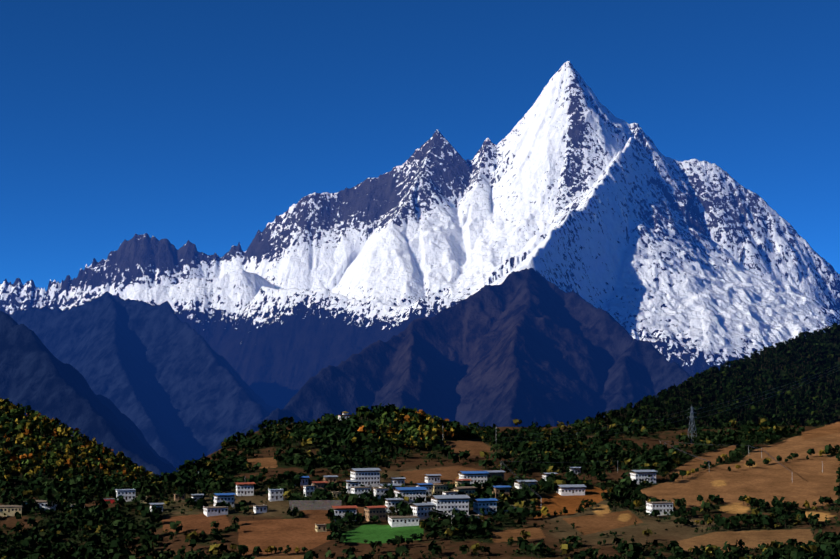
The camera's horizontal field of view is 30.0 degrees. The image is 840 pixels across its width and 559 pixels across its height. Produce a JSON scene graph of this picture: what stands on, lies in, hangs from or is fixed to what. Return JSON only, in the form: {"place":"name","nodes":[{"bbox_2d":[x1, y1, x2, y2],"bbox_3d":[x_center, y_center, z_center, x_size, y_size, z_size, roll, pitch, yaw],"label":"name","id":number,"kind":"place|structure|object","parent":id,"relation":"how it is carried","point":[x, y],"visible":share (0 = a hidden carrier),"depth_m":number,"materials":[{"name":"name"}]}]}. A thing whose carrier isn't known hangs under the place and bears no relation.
{"place":"outdoors","nodes":[
{"label":"outdoors","id":0,"kind":"place"},
{"bbox_2d":[0,268,689,475],"bbox_3d":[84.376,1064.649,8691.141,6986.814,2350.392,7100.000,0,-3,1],"label":"mountain","id":1,"kind":"structure","parent":0,"point":[158,389],"depth_m":8713.02,"materials":[{"name":"blue stone"}]},
{"bbox_2d":[0,61,839,409],"bbox_3d":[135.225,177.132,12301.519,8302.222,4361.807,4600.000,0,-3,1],"label":"snowy mountain","id":2,"kind":"structure","parent":0,"point":[570,183],"depth_m":13018.67,"materials":[{"name":"white snow"}]},
{"bbox_2d":[0,330,839,558],"bbox_3d":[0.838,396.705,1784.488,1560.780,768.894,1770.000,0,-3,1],"label":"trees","id":3,"kind":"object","parent":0,"point":[808,480],"visible":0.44,"depth_m":1233.38,"materials":[{"name":"green plant"}]},
{"bbox_2d":[0,505,22,516],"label":"house","id":4,"kind":"structure","parent":3,"relation":"on","point":[9,510],"depth_m":1198.80,"materials":[{"name":"beige paint"}]},
{"bbox_2d":[23,500,56,510],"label":"house","id":5,"kind":"structure","parent":3,"relation":"on","point":[42,503],"depth_m":1216.90,"materials":[{"name":"grey wood"}]},
{"bbox_2d":[115,488,135,501],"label":"house","id":6,"kind":"structure","parent":3,"relation":"on","point":[128,494],"depth_m":1243.83,"materials":[{"name":"white paint"}]},
{"bbox_2d":[149,503,163,511],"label":"house","id":7,"kind":"structure","parent":3,"relation":"on","point":[154,504],"depth_m":1205.24,"materials":[{"name":"white paint"}]},
{"bbox_2d":[174,494,184,500],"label":"house","id":8,"kind":"structure","parent":3,"relation":"on","point":[177,498],"depth_m":1246.81,"materials":[{"name":"brown wood"}]},
{"bbox_2d":[189,494,203,501],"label":"house","id":9,"kind":"structure","parent":3,"relation":"on","point":[197,496],"depth_m":1238.70,"materials":[{"name":"white concrete"}]},
{"bbox_2d":[203,506,228,516],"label":"house","id":10,"kind":"structure","parent":3,"relation":"on","point":[208,511],"depth_m":1188.35,"materials":[{"name":"white paint"}]},
{"bbox_2d":[213,493,235,506],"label":"house","id":11,"kind":"structure","parent":3,"relation":"on","point":[225,497],"depth_m":1215.53,"materials":[{"name":"white paint"}]},
{"bbox_2d":[235,482,254,495],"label":"house","id":12,"kind":"structure","parent":3,"relation":"on","point":[245,488],"depth_m":1260.74,"materials":[{"name":"white paint"}]},
{"bbox_2d":[253,505,266,512],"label":"house","id":13,"kind":"structure","parent":3,"relation":"on","point":[259,508],"depth_m":1193.93,"materials":[{"name":"white paint"}]},
{"bbox_2d":[268,488,283,501],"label":"house","id":14,"kind":"structure","parent":3,"relation":"on","point":[275,494],"depth_m":1236.11,"materials":[{"name":"white paint"}]},
{"bbox_2d":[294,476,309,485],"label":"house","id":15,"kind":"structure","parent":3,"relation":"on","point":[304,480],"depth_m":1306.65,"materials":[{"name":"paint"}]},
{"bbox_2d":[303,485,313,496],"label":"house","id":16,"kind":"structure","parent":3,"relation":"on","point":[308,489],"depth_m":1255.54,"materials":[{"name":"white paint"}]},
{"bbox_2d":[289,500,341,510],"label":"stone retaining wall","id":17,"kind":"structure","parent":3,"relation":"on","point":[314,505],"depth_m":1203.44,"materials":[{"name":"grey stone"}]},
{"bbox_2d":[311,481,328,490],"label":"house","id":18,"kind":"structure","parent":3,"relation":"on","point":[318,484],"depth_m":1261.95,"materials":[{"name":"brown wood"}]},
{"bbox_2d":[315,523,326,531],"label":"house","id":19,"kind":"structure","parent":3,"relation":"on","point":[320,527],"depth_m":1126.86,"materials":[{"name":"beige paint"}]},
{"bbox_2d":[324,475,337,482],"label":"house","id":20,"kind":"structure","parent":3,"relation":"on","point":[330,478],"depth_m":1310.07,"materials":[{"name":"brown wood"}]},
{"bbox_2d":[332,491,343,498],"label":"house","id":21,"kind":"structure","parent":3,"relation":"on","point":[336,493],"depth_m":1244.65,"materials":[{"name":"brown wood"}]},
{"bbox_2d":[330,505,357,521],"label":"house","id":22,"kind":"structure","parent":3,"relation":"on","point":[337,510],"depth_m":1165.07,"materials":[{"name":"white paint"}]},
{"bbox_2d":[338,411,352,419],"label":"building","id":23,"kind":"structure","parent":3,"relation":"on","point":[345,413],"depth_m":1577.14,"materials":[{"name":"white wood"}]},
{"bbox_2d":[344,480,359,492],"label":"house","id":24,"kind":"structure","parent":3,"relation":"on","point":[350,483],"depth_m":1265.28,"materials":[{"name":"white paint"}]},
{"bbox_2d":[351,486,371,496],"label":"house","id":25,"kind":"structure","parent":3,"relation":"on","point":[357,490],"depth_m":1241.28,"materials":[{"name":"white paint"}]},
{"bbox_2d":[349,468,380,486],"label":"building","id":26,"kind":"structure","parent":3,"relation":"on","point":[368,477],"depth_m":1294.13,"materials":[{"name":"white paint"}]},
{"bbox_2d":[364,505,387,521],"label":"house","id":27,"kind":"structure","parent":3,"relation":"on","point":[370,511],"depth_m":1165.38,"materials":[{"name":"brown wood"}]},
{"bbox_2d":[373,487,388,498],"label":"house","id":28,"kind":"structure","parent":3,"relation":"on","point":[379,492],"depth_m":1238.53,"materials":[{"name":"white paint"}]},
{"bbox_2d":[378,484,400,489],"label":"house","id":29,"kind":"structure","parent":3,"relation":"on","point":[394,485],"depth_m":1265.66,"materials":[{"name":"white paint"}]},
{"bbox_2d":[385,498,403,512],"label":"house","id":30,"kind":"structure","parent":3,"relation":"on","point":[389,502],"depth_m":1194.54,"materials":[{"name":"white paint"}]},
{"bbox_2d":[391,477,405,484],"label":"house","id":31,"kind":"structure","parent":3,"relation":"on","point":[397,480],"depth_m":1301.26,"materials":[{"name":"white paint"}]},
{"bbox_2d":[388,515,419,526],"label":"house","id":32,"kind":"structure","parent":3,"relation":"on","point":[401,521],"depth_m":1146.20,"materials":[{"name":"white paint"}]},
{"bbox_2d":[392,487,427,503],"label":"house","id":33,"kind":"structure","parent":3,"relation":"on","point":[411,493],"depth_m":1225.90,"materials":[{"name":"white paint"}]},
{"bbox_2d":[0,416,839,558],"bbox_3d":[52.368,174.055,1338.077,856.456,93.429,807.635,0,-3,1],"label":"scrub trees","id":34,"kind":"object","parent":3,"relation":"on","point":[182,479],"visible":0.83,"depth_m":1248.30,"materials":[{"name":"green plant"}]},
{"bbox_2d":[0,323,839,491],"bbox_3d":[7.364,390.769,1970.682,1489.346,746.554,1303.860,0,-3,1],"label":"forested hills","id":35,"kind":"structure","parent":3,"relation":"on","point":[411,419],"depth_m":2024.39,"materials":[{"name":"green plant"}]},
{"bbox_2d":[410,503,435,519],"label":"house","id":36,"kind":"structure","parent":3,"relation":"on","point":[420,511],"depth_m":1171.92,"materials":[{"name":"white paint"}]},
{"bbox_2d":[416,483,433,495],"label":"house","id":37,"kind":"structure","parent":3,"relation":"on","point":[428,486],"depth_m":1253.64,"materials":[{"name":"white concrete"}]},
{"bbox_2d":[424,474,441,482],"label":"house","id":38,"kind":"structure","parent":3,"relation":"on","point":[432,478],"depth_m":1312.64,"materials":[{"name":"white paint"}]},
{"bbox_2d":[432,484,448,494],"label":"house","id":39,"kind":"structure","parent":3,"relation":"on","point":[438,489],"depth_m":1253.61,"materials":[{"name":"beige paint"}]},
{"bbox_2d":[429,495,469,517],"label":"house","id":40,"kind":"structure","parent":3,"relation":"on","point":[448,503],"depth_m":1176.68,"materials":[{"name":"white paint"}]},
{"bbox_2d":[442,490,457,494],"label":"house","id":41,"kind":"structure","parent":3,"relation":"on","point":[454,492],"depth_m":1230.95,"materials":[{"name":"white paint"}]},
{"bbox_2d":[454,479,470,486],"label":"house","id":42,"kind":"structure","parent":3,"relation":"on","point":[458,481],"depth_m":1276.45,"materials":[{"name":"beige paint"}]},
{"bbox_2d":[452,486,475,500],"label":"house","id":43,"kind":"structure","parent":3,"relation":"on","point":[467,490],"depth_m":1240.85,"materials":[{"name":"beige paint"}]},
{"bbox_2d":[459,471,487,484],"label":"house","id":44,"kind":"structure","parent":3,"relation":"on","point":[478,476],"depth_m":1304.95,"materials":[{"name":"white paint"}]},
{"bbox_2d":[465,514,482,520],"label":"house","id":45,"kind":"structure","parent":3,"relation":"on","point":[477,515],"depth_m":1159.86,"materials":[{"name":"grey wood"}]},
{"bbox_2d":[471,498,498,513],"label":"house","id":46,"kind":"structure","parent":3,"relation":"on","point":[486,504],"depth_m":1192.26,"materials":[{"name":"blue paint"}]},
{"bbox_2d":[485,470,504,483],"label":"house","id":47,"kind":"structure","parent":3,"relation":"on","point":[490,474],"depth_m":1317.02,"materials":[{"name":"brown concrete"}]},
{"bbox_2d":[491,485,510,499],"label":"house","id":48,"kind":"structure","parent":3,"relation":"on","point":[497,489],"depth_m":1248.21,"materials":[{"name":"paint"}]},
{"bbox_2d":[514,480,537,488],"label":"house","id":49,"kind":"structure","parent":3,"relation":"on","point":[529,482],"depth_m":1296.99,"materials":[{"name":"white paint"}]},
{"bbox_2d":[237,445,839,556],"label":"hedgerow trees","id":50,"kind":"object","parent":3,"relation":"on","point":[243,549],"visible":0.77,"depth_m":1213.73,"materials":[{"name":"green plant"}]},
{"bbox_2d":[542,472,557,480],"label":"house","id":51,"kind":"structure","parent":3,"relation":"on","point":[545,475],"depth_m":1340.29,"materials":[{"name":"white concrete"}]},
{"bbox_2d":[555,484,585,495],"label":"house","id":52,"kind":"structure","parent":3,"relation":"on","point":[569,490],"depth_m":1275.21,"materials":[{"name":"white paint"}]},
{"bbox_2d":[567,467,580,473],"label":"house","id":53,"kind":"structure","parent":3,"relation":"on","point":[575,469],"depth_m":1379.18,"materials":[{"name":"grey wood"}]},
{"bbox_2d":[629,470,657,483],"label":"house","id":54,"kind":"structure","parent":3,"relation":"on","point":[638,475],"depth_m":1332.88,"materials":[{"name":"white paint"}]},
{"bbox_2d":[646,501,672,515],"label":"house","id":55,"kind":"structure","parent":3,"relation":"on","point":[662,507],"depth_m":1196.06,"materials":[{"name":"white paint"}]},
{"bbox_2d":[688,407,696,442],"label":"pylon","id":56,"kind":"object","parent":3,"relation":"on","point":[692,417],"visible":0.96,"depth_m":1586.04,"materials":[{"name":"metal"}]},
{"bbox_2d":[502,411,682,434],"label":"wire","id":57,"kind":"object","parent":56,"relation":"attached to","point":[601,427],"visible":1,"depth_m":1515.97,"materials":[{"name":"grey metal"}]},
{"bbox_2d":[534,419,684,440],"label":"wire","id":58,"kind":"object","parent":56,"relation":"attached to","point":[606,434],"visible":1,"depth_m":1516.89,"materials":[{"name":"grey metal"}]},
{"bbox_2d":[697,369,834,413],"bbox_3d":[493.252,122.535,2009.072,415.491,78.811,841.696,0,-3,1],"label":"wire","id":59,"kind":"object","parent":56,"relation":"attached to","point":[763,395],"visible":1,"depth_m":1843.37,"materials":[{"name":"grey metal"}]},
{"bbox_2d":[0,0,839,290],"label":"sky","id":60,"kind":"structure","parent":0,"point":[202,123],"materials":[{"name":"blue"}]}
]}

